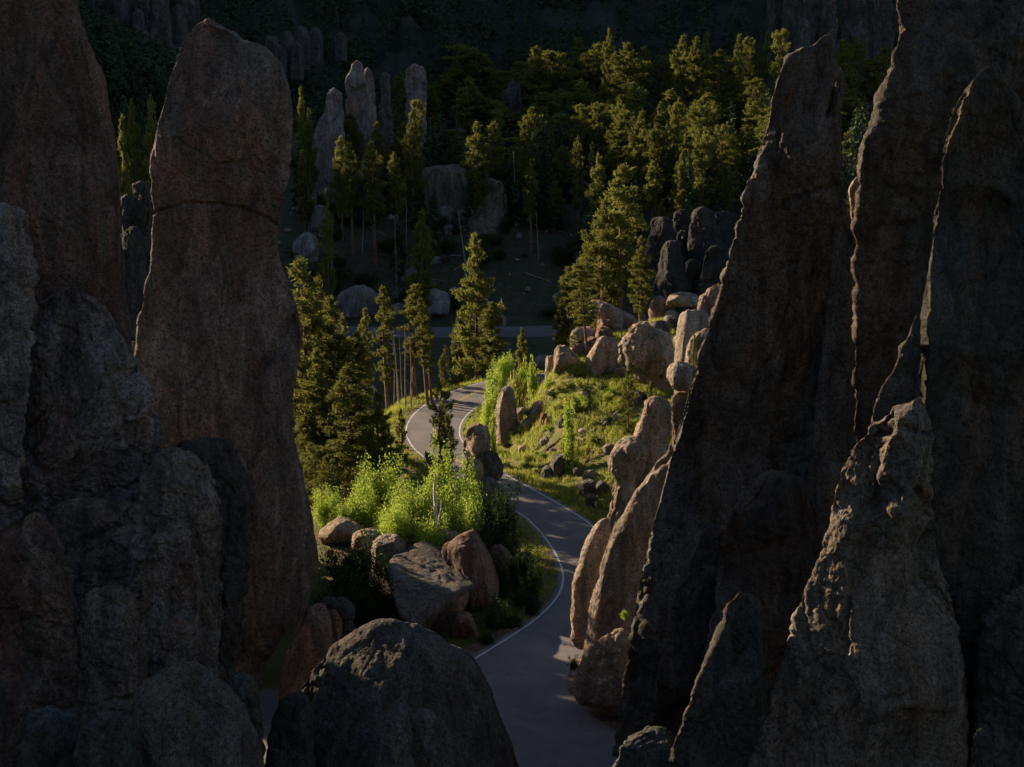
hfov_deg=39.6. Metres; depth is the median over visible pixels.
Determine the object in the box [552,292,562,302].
boulder
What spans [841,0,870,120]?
rock spire
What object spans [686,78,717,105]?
pine tree
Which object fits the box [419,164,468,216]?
boulder
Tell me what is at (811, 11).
rock spire
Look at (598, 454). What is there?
fallen log
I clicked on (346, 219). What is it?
shrub
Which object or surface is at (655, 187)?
pine tree
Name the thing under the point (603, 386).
bush
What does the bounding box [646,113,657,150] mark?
pine tree
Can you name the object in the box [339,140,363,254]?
pine tree
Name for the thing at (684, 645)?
rock spire
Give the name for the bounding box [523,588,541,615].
shrub
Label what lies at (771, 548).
rock spire
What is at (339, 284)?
shrub
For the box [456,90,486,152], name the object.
pine tree
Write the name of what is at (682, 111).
pine tree
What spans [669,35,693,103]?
pine tree
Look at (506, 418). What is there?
boulder
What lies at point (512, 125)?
pine tree
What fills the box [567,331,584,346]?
pine tree
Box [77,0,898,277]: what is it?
forest
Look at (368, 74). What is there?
rock spire
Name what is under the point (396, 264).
dead trunk
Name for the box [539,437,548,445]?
boulder
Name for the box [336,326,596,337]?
road
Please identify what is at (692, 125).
pine tree
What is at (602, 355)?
boulder
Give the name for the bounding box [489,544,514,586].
boulder
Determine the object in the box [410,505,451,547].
birch bush
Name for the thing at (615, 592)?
rock spire
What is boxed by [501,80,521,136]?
rock spire
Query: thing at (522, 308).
ground
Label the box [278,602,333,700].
boulder
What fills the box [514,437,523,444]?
bush
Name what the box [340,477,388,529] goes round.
birch bush
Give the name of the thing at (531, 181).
pine tree
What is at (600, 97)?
pine tree
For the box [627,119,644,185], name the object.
pine tree
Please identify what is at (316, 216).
boulder
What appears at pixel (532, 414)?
boulder
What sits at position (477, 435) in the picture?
boulder
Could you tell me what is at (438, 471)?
birch bush
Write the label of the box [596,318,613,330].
boulder
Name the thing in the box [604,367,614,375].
boulder
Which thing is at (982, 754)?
rock spire
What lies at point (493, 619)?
shrub
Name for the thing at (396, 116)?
pine tree
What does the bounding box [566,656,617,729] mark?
verge
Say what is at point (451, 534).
boulder
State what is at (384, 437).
pine tree
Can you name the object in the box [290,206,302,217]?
boulder
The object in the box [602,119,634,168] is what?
pine tree
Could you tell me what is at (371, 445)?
pine tree
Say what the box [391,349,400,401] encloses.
dead trunk
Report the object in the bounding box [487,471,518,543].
shrub
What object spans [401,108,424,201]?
pine tree
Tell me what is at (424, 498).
birch bush
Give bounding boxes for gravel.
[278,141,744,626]
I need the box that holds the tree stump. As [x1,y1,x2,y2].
[538,413,546,426]
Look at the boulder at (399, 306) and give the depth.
210.73 m
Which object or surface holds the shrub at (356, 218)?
on the ground at (522, 308)
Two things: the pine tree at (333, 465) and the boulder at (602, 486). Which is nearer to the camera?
the pine tree at (333, 465)
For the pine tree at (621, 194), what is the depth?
147.22 m
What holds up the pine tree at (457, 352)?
on the ground at (522, 308)
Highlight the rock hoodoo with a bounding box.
[607,436,651,538]
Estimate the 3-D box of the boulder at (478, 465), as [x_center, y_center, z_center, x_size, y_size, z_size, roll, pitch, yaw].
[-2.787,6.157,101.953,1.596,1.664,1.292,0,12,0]
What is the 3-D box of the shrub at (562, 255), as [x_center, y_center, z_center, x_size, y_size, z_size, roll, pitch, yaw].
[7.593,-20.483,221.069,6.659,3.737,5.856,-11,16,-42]
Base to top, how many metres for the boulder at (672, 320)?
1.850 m
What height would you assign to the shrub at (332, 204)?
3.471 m
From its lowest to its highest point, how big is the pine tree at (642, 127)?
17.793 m
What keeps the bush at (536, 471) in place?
on the ground at (522, 308)
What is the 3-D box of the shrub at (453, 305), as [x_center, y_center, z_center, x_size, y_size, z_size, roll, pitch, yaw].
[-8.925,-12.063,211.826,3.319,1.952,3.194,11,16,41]
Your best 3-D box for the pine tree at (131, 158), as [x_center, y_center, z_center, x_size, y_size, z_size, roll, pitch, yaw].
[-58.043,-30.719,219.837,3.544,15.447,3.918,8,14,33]
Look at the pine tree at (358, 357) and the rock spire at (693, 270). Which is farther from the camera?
the rock spire at (693, 270)
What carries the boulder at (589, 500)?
on the ground at (522, 308)
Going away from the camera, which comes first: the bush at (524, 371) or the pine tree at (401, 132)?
the bush at (524, 371)
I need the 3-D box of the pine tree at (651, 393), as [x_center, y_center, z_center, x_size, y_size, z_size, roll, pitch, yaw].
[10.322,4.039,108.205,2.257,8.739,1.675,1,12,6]
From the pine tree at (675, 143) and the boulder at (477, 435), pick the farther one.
the pine tree at (675, 143)
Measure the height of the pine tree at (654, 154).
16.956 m
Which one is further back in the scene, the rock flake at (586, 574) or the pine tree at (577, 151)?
the pine tree at (577, 151)
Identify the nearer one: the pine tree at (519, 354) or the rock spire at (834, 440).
the rock spire at (834, 440)
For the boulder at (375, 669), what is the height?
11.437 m
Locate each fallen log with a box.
[524,272,551,282]
[545,434,561,449]
[548,380,574,392]
[581,417,616,436]
[584,434,605,461]
[589,445,611,458]
[602,407,622,425]
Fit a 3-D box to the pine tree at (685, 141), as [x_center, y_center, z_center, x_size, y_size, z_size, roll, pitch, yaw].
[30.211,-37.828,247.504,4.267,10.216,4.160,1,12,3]
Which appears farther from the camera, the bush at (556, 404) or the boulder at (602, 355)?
the boulder at (602, 355)
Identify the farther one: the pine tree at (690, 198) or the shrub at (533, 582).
the pine tree at (690, 198)
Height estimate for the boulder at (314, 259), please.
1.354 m
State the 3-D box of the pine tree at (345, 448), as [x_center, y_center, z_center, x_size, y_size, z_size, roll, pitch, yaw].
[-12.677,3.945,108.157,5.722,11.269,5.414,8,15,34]
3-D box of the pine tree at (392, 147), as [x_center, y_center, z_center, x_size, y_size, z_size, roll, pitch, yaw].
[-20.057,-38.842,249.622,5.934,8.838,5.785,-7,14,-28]
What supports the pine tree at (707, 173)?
on the ground at (522, 308)
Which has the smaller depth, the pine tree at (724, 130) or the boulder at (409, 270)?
the boulder at (409, 270)
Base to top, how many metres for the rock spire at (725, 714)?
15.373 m
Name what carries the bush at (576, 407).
on the ground at (522, 308)
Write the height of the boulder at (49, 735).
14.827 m
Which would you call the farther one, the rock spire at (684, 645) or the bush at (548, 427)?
the bush at (548, 427)
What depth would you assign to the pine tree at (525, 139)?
235.57 m
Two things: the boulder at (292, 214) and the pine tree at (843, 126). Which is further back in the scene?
the pine tree at (843, 126)
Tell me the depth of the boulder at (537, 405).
125.48 m
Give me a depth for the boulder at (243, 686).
47.06 m
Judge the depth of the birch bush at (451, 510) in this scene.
95.42 m
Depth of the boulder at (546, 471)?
116.28 m
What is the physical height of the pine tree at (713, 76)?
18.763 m
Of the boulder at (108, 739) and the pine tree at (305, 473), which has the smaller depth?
the boulder at (108, 739)
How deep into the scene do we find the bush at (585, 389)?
123.31 m
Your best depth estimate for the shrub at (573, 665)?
74.25 m
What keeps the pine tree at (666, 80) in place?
on the ground at (522, 308)
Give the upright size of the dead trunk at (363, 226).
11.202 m
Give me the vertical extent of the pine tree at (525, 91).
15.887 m
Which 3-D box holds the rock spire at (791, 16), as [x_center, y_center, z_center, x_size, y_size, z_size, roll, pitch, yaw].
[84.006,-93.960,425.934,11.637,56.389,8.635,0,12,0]
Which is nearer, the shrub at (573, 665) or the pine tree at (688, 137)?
the shrub at (573, 665)
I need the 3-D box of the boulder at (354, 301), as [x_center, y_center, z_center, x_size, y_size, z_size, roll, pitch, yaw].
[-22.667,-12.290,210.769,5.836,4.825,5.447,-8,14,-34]
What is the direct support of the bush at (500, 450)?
on the ground at (522, 308)
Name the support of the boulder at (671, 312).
on the ground at (522, 308)
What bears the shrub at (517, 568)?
on the ground at (522, 308)
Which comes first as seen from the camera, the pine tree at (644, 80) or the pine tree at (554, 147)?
the pine tree at (554, 147)
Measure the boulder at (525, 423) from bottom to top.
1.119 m
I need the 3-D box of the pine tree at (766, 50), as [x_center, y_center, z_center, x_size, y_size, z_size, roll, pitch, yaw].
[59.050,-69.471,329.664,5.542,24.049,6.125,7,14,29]
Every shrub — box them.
[281,245,299,256]
[290,154,298,166]
[304,265,318,280]
[306,216,340,234]
[310,562,365,624]
[315,188,331,204]
[318,521,391,598]
[319,200,336,209]
[321,204,343,221]
[323,252,350,268]
[326,273,344,293]
[332,226,342,239]
[333,214,357,222]
[333,567,399,628]
[345,270,377,285]
[349,210,381,224]
[353,206,362,213]
[376,231,409,252]
[388,256,417,273]
[394,279,410,308]
[407,202,433,216]
[407,215,427,228]
[425,211,457,229]
[438,235,459,252]
[448,221,461,234]
[449,294,462,303]
[450,297,461,308]
[460,237,498,264]
[461,495,505,552]
[476,230,504,244]
[476,628,497,644]
[477,459,523,553]
[478,594,510,629]
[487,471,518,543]
[489,514,523,559]
[491,245,507,259]
[495,213,511,234]
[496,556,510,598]
[498,607,525,629]
[505,532,541,595]
[513,576,529,608]
[520,192,543,210]
[521,545,543,601]
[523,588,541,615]
[524,204,557,229]
[535,305,566,316]
[543,240,575,264]
[566,655,578,670]
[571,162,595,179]
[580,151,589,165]
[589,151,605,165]
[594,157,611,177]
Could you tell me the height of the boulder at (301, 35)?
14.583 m
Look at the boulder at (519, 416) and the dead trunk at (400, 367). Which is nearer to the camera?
the boulder at (519, 416)
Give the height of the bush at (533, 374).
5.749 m
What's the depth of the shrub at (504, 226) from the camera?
227.87 m
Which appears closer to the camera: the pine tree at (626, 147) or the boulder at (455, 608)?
the boulder at (455, 608)
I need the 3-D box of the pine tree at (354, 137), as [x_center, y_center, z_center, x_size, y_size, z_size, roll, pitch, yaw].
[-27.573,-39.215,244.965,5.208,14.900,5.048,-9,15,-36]
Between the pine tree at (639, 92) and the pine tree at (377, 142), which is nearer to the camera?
the pine tree at (377, 142)
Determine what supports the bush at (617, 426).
on the ground at (522, 308)
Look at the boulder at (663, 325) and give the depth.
128.41 m
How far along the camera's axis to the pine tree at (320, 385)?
111.75 m
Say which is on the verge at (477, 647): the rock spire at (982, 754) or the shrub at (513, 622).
the shrub at (513, 622)
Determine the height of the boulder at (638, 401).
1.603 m
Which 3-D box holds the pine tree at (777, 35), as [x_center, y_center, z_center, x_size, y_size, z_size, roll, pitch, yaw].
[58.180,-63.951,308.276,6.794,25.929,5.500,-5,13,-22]
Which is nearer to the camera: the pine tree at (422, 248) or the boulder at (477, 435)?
the boulder at (477, 435)
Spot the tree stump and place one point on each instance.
(543, 416)
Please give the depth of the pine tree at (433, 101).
293.21 m
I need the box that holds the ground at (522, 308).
[80,0,899,688]
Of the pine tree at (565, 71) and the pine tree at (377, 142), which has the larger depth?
the pine tree at (565, 71)
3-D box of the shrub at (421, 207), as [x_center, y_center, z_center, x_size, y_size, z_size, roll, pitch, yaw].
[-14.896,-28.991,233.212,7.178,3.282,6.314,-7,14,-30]
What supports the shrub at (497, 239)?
on the ground at (522, 308)
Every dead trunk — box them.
[315,135,317,205]
[362,185,364,254]
[390,331,394,403]
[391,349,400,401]
[392,335,401,403]
[395,215,399,290]
[397,335,403,397]
[399,325,411,409]
[406,204,410,263]
[407,336,415,407]
[415,368,416,396]
[429,474,441,527]
[434,499,443,531]
[453,453,461,503]
[455,213,467,278]
[512,151,516,226]
[534,213,539,259]
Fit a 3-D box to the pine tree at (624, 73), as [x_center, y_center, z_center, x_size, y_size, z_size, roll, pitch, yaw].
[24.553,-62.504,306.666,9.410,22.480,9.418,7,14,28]
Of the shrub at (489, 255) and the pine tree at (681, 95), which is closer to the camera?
the shrub at (489, 255)
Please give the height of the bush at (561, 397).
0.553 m
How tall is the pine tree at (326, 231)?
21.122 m
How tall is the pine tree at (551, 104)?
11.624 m
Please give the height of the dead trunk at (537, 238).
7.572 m
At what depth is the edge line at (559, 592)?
94.64 m
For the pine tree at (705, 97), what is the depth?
288.23 m
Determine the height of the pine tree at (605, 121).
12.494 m
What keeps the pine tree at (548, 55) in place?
on the ground at (522, 308)
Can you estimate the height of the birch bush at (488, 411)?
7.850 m
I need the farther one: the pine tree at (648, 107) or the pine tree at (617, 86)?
the pine tree at (617, 86)
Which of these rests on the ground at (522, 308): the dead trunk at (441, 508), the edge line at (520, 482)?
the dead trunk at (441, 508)
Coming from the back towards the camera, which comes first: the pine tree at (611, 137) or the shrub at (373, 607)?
the pine tree at (611, 137)
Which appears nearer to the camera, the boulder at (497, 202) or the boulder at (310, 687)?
the boulder at (310, 687)
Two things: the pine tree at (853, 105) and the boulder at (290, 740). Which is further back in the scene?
the pine tree at (853, 105)
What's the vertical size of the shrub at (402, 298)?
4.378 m
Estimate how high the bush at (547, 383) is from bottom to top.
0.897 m
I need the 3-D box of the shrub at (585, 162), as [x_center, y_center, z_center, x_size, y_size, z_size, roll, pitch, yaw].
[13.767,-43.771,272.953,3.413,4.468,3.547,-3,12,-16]
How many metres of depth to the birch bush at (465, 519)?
93.32 m
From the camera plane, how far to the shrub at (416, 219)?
228.71 m
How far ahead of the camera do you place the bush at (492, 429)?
120.31 m
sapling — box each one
[480,364,498,423]
[562,393,580,475]
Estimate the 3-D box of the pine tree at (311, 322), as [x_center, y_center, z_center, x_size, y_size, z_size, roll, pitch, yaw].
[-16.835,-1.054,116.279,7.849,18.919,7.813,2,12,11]
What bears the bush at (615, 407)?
on the ground at (522, 308)
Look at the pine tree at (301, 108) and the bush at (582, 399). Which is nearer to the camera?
the bush at (582, 399)
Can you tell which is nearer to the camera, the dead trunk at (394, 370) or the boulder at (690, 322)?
the boulder at (690, 322)
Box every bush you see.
[310,478,344,527]
[316,500,346,527]
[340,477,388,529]
[351,443,404,522]
[367,472,419,521]
[375,498,415,545]
[392,470,456,546]
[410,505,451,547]
[420,418,457,522]
[433,470,488,531]
[438,496,484,535]
[455,441,483,528]
[479,365,497,430]
[488,349,513,390]
[488,406,498,452]
[497,447,509,453]
[498,440,512,447]
[507,364,527,407]
[508,427,520,437]
[513,431,520,439]
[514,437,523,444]
[517,357,528,393]
[519,406,530,415]
[520,460,532,467]
[521,452,530,462]
[522,464,537,473]
[525,354,539,402]
[526,453,536,460]
[526,467,541,473]
[537,452,547,458]
[540,424,553,429]
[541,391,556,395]
[543,378,551,387]
[550,401,562,410]
[552,383,563,392]
[556,393,567,399]
[557,380,572,387]
[563,393,575,401]
[568,396,580,406]
[571,364,579,371]
[572,369,583,374]
[572,403,579,412]
[574,377,583,387]
[577,395,589,403]
[579,400,588,410]
[579,445,589,452]
[580,383,590,392]
[581,367,589,374]
[587,435,596,444]
[590,421,601,425]
[590,436,604,443]
[591,375,612,382]
[596,381,607,390]
[601,386,619,395]
[601,391,613,401]
[604,413,613,423]
[609,402,623,411]
[611,412,629,421]
[611,422,625,428]
[620,610,628,619]
[637,389,648,399]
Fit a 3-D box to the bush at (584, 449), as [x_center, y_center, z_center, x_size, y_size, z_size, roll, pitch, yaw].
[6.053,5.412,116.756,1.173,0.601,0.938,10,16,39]
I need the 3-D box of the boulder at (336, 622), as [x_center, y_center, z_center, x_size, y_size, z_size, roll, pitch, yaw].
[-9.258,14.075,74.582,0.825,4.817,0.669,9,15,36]
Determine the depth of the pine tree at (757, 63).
329.19 m
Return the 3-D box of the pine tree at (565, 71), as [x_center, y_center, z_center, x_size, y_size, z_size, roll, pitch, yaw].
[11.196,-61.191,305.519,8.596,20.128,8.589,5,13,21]
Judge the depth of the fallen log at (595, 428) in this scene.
118.32 m
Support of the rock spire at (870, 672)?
on the ground at (522, 308)
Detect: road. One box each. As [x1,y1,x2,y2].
[259,373,618,766]
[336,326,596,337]
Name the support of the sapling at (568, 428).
on the ground at (522, 308)
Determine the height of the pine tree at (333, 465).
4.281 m
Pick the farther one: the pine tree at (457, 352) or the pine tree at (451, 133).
the pine tree at (451, 133)
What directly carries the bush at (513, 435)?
on the ground at (522, 308)
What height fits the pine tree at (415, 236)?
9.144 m
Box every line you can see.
[405,373,563,658]
[435,378,541,461]
[459,382,592,526]
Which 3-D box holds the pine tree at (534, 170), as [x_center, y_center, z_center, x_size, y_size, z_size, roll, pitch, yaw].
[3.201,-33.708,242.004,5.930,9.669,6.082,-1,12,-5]
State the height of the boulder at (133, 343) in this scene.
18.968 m
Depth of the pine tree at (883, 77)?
306.83 m
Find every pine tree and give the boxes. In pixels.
[116,146,122,179]
[117,113,132,196]
[124,98,149,195]
[129,147,141,181]
[142,93,158,198]
[286,256,350,474]
[292,110,309,134]
[293,346,351,488]
[294,86,311,186]
[294,149,314,231]
[294,414,324,490]
[299,442,328,507]
[300,108,319,199]
[300,294,373,442]
[301,460,318,505]
[303,273,348,434]
[308,400,344,495]
[311,363,375,501]
[316,188,336,315]
[316,454,347,504]
[324,418,355,485]
[328,135,348,240]
[335,312,363,393]
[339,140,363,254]
[340,395,376,467]
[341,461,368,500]
[344,112,364,176]
[349,330,375,429]
[351,429,384,484]
[357,308,376,407]
[358,138,388,265]
[362,389,395,471]
[367,121,389,201]
[368,416,403,479]
[369,285,397,409]
[383,152,407,257]
[384,137,406,171]
[390,72,405,114]
[390,121,421,178]
[393,107,404,143]
[394,407,414,463]
[396,283,427,397]
[397,85,427,112]
[397,125,429,217]
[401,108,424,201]
[403,208,437,307]
[409,220,436,268]
[409,298,432,405]
[410,98,426,152]
[420,324,436,402]
[425,372,456,475]
[426,81,442,150]
[426,100,441,131]
[430,81,444,125]
[437,345,451,389]
[437,408,459,496]
[438,43,477,130]
[440,129,466,155]
[447,50,502,100]
[448,316,473,385]
[450,76,485,151]
[451,232,507,381]
[452,69,473,123]
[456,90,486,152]
[459,121,493,216]
[475,97,505,123]
[475,301,512,376]
[477,120,507,177]
[490,99,505,136]
[490,107,514,136]
[492,161,506,179]
[500,112,528,135]
[507,136,523,183]
[512,146,534,224]
[514,103,551,137]
[514,328,528,373]
[515,120,530,183]
[518,72,540,136]
[518,106,545,169]
[520,45,555,116]
[522,159,539,253]
[528,158,543,192]
[532,91,560,123]
[532,105,552,145]
[538,49,565,137]
[543,180,566,231]
[545,137,568,173]
[546,51,579,110]
[551,303,572,349]
[553,266,581,347]
[554,104,592,130]
[561,262,599,356]
[567,104,587,192]
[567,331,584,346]
[568,37,591,96]
[568,79,595,117]
[569,136,587,235]
[570,240,606,329]
[573,41,614,95]
[573,110,591,163]
[578,203,627,328]
[579,90,596,118]
[583,101,612,191]
[584,152,609,235]
[587,195,629,305]
[591,162,651,308]
[592,83,611,103]
[593,104,613,152]
[594,99,614,148]
[596,45,625,103]
[601,28,616,103]
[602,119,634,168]
[602,142,628,183]
[605,40,647,100]
[606,95,639,117]
[608,97,627,148]
[613,113,636,130]
[615,109,636,151]
[618,368,638,435]
[621,81,648,119]
[621,144,633,189]
[625,84,642,120]
[625,89,648,111]
[626,108,638,130]
[626,111,651,215]
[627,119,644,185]
[627,235,657,321]
[628,58,651,95]
[634,45,654,103]
[639,101,653,140]
[640,122,671,217]
[641,159,664,219]
[642,382,654,406]
[646,54,671,111]
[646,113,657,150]
[650,88,683,126]
[651,101,668,171]
[654,197,669,217]
[660,49,680,102]
[664,103,684,183]
[667,162,685,215]
[668,101,684,152]
[668,110,687,136]
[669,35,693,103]
[669,203,691,219]
[671,96,687,155]
[673,149,688,209]
[676,88,697,106]
[678,138,691,158]
[680,99,712,141]
[680,330,696,416]
[681,35,708,105]
[681,133,705,160]
[682,150,707,194]
[685,98,716,186]
[685,183,692,210]
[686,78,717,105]
[687,108,705,148]
[690,126,719,208]
[696,32,712,95]
[697,91,725,129]
[700,161,713,186]
[703,101,713,133]
[703,101,729,135]
[705,48,736,106]
[706,68,728,103]
[707,103,720,170]
[708,165,739,211]
[709,123,734,196]
[709,126,744,210]
[714,110,735,135]
[718,98,744,132]
[719,59,744,116]
[728,150,741,169]
[729,32,748,133]
[734,77,771,141]
[735,123,761,202]
[740,36,755,97]
[740,100,768,137]
[742,99,755,132]
[748,52,769,99]
[751,119,767,141]
[753,108,767,135]
[755,32,775,93]
[757,107,770,154]
[769,28,791,83]
[834,38,867,135]
[841,97,860,123]
[841,101,852,123]
[841,112,848,139]
[842,141,854,185]
[843,83,859,120]
[843,126,853,139]
[844,98,872,127]
[845,36,868,103]
[846,194,851,220]
[856,58,879,111]
[865,46,890,98]
[869,73,885,110]
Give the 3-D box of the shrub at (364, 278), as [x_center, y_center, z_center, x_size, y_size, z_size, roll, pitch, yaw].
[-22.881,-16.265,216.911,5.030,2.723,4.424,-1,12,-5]
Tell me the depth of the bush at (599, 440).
116.63 m
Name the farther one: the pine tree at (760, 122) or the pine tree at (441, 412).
the pine tree at (760, 122)
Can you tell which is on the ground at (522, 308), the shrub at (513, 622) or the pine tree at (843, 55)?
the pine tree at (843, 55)
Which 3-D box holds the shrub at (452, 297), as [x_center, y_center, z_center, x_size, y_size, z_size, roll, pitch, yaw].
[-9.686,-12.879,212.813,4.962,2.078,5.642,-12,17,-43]
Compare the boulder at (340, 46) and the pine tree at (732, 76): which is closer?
the pine tree at (732, 76)
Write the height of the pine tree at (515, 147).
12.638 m
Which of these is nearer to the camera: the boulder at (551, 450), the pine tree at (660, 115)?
the boulder at (551, 450)
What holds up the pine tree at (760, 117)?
on the ground at (522, 308)
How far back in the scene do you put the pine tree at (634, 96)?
288.08 m
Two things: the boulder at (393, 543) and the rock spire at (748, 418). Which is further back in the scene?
the boulder at (393, 543)
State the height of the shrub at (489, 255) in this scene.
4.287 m
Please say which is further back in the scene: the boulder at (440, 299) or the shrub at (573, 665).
the boulder at (440, 299)
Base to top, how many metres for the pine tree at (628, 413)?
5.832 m
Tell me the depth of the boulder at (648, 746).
52.38 m
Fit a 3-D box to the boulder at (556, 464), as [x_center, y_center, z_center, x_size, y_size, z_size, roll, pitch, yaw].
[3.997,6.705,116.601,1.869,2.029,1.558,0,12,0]
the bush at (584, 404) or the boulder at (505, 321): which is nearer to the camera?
the bush at (584, 404)
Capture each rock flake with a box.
[204,18,242,39]
[570,518,610,649]
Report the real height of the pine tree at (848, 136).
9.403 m
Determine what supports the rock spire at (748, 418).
on the ground at (522, 308)
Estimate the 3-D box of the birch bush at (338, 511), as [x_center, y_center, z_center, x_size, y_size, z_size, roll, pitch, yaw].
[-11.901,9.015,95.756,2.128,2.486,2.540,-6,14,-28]
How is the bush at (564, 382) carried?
on the ground at (522, 308)
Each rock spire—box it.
[0,0,131,353]
[0,202,39,529]
[0,511,78,766]
[19,287,163,521]
[49,497,198,662]
[69,584,151,726]
[102,0,129,28]
[120,194,134,242]
[122,226,146,341]
[130,9,149,48]
[131,0,149,27]
[131,181,150,258]
[134,21,318,691]
[135,447,223,678]
[138,531,200,676]
[146,199,155,275]
[147,0,171,49]
[171,4,187,59]
[175,0,199,33]
[177,437,255,681]
[312,87,345,203]
[345,60,371,196]
[364,67,376,168]
[374,697,413,766]
[378,72,394,171]
[404,64,428,160]
[410,709,441,766]
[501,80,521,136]
[581,444,672,660]
[612,29,855,756]
[633,396,671,489]
[641,216,676,320]
[650,522,724,743]
[653,240,689,315]
[666,592,768,766]
[671,391,688,447]
[673,209,690,266]
[684,206,720,269]
[685,259,702,309]
[695,245,726,297]
[705,469,821,697]
[715,211,739,260]
[747,397,968,766]
[763,0,782,90]
[778,0,802,76]
[794,18,810,49]
[801,0,820,44]
[807,68,856,549]
[818,0,838,57]
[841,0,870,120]
[848,177,859,244]
[850,0,1023,443]
[868,0,894,114]
[871,315,921,422]
[919,62,1023,763]
[971,728,994,766]
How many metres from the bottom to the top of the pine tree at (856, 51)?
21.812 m
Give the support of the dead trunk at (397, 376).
on the ground at (522, 308)
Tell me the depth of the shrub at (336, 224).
226.00 m
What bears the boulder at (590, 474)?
on the ground at (522, 308)
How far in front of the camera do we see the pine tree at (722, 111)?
285.19 m
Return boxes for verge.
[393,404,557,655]
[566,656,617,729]
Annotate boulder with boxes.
[15,705,80,766]
[72,711,140,766]
[130,662,264,766]
[131,341,135,353]
[225,671,265,759]
[262,35,279,50]
[265,691,315,766]
[271,45,286,75]
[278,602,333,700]
[279,31,293,73]
[288,41,303,80]
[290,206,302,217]
[292,232,318,261]
[293,26,310,70]
[301,656,326,701]
[308,205,326,237]
[309,27,322,66]
[309,257,317,262]
[311,618,518,766]
[318,516,363,544]
[319,596,355,637]
[328,609,342,642]
[334,32,346,61]
[336,285,380,317]
[350,528,381,555]
[371,533,405,578]
[388,541,474,630]
[392,305,402,313]
[394,302,406,311]
[400,264,415,280]
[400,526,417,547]
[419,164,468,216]
[424,288,449,315]
[430,256,440,264]
[434,528,459,542]
[434,592,468,631]
[438,205,454,221]
[441,529,498,611]
[442,224,452,234]
[450,611,478,638]
[458,207,468,219]
[462,457,483,480]
[463,423,490,457]
[467,178,508,234]
[472,475,500,521]
[476,450,503,480]
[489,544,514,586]
[494,386,518,444]
[500,314,507,325]
[503,462,509,467]
[515,233,522,237]
[517,252,527,257]
[517,407,527,421]
[518,445,526,452]
[520,418,531,431]
[529,410,538,420]
[532,400,543,411]
[534,354,546,370]
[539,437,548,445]
[541,464,551,478]
[545,355,553,380]
[549,448,556,455]
[549,452,570,477]
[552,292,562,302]
[553,345,580,372]
[558,417,564,427]
[570,326,595,343]
[570,341,585,356]
[573,467,580,476]
[573,628,630,715]
[576,391,589,398]
[578,428,588,435]
[578,478,596,498]
[582,470,598,480]
[584,336,596,346]
[584,495,597,507]
[586,336,618,376]
[591,300,638,328]
[595,326,612,338]
[595,480,608,496]
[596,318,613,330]
[603,443,613,454]
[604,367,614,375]
[612,725,673,766]
[613,323,622,331]
[614,366,626,376]
[618,321,674,391]
[629,390,641,405]
[648,296,674,320]
[651,320,669,334]
[663,315,678,330]
[664,309,678,317]
[666,291,698,306]
[667,361,694,391]
[674,309,709,393]
[684,328,708,368]
[697,283,720,315]
[968,584,1023,766]
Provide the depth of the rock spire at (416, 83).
283.27 m
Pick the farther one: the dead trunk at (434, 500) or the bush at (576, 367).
the bush at (576, 367)
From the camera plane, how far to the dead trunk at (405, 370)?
140.95 m
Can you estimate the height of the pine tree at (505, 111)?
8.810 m
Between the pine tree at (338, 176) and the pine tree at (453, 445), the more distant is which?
the pine tree at (338, 176)
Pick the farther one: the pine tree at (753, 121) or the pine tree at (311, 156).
the pine tree at (753, 121)
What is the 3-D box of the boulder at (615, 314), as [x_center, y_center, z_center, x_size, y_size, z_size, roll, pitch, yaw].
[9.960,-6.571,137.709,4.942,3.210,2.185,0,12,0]
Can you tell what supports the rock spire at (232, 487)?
on the ground at (522, 308)
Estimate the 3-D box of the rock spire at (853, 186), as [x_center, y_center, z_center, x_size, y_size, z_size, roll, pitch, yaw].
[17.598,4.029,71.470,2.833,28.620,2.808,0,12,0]
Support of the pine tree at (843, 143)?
on the ground at (522, 308)
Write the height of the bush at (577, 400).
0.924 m
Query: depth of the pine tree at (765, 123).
256.80 m
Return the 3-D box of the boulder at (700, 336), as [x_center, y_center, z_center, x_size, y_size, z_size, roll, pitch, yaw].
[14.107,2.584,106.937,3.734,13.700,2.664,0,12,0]
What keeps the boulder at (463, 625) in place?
on the ground at (522, 308)
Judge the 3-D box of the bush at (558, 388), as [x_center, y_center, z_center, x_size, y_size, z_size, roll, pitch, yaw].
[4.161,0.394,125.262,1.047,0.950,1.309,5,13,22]
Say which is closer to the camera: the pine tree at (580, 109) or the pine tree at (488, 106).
the pine tree at (580, 109)
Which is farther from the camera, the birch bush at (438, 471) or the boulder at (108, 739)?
the birch bush at (438, 471)
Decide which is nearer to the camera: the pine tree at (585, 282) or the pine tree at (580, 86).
the pine tree at (585, 282)
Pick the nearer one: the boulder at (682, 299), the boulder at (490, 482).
the boulder at (490, 482)
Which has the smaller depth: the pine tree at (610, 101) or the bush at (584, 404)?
the bush at (584, 404)
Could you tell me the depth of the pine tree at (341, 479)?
113.31 m
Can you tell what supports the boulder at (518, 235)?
on the ground at (522, 308)
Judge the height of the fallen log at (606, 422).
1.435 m
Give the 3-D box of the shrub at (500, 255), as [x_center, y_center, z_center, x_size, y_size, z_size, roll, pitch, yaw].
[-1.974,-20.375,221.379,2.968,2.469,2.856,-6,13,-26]
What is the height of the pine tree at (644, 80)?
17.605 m
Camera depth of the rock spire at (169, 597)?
49.79 m
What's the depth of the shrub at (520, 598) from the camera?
88.47 m
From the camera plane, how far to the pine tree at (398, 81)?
325.51 m
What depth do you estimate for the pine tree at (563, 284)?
152.66 m
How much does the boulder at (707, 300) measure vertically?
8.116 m

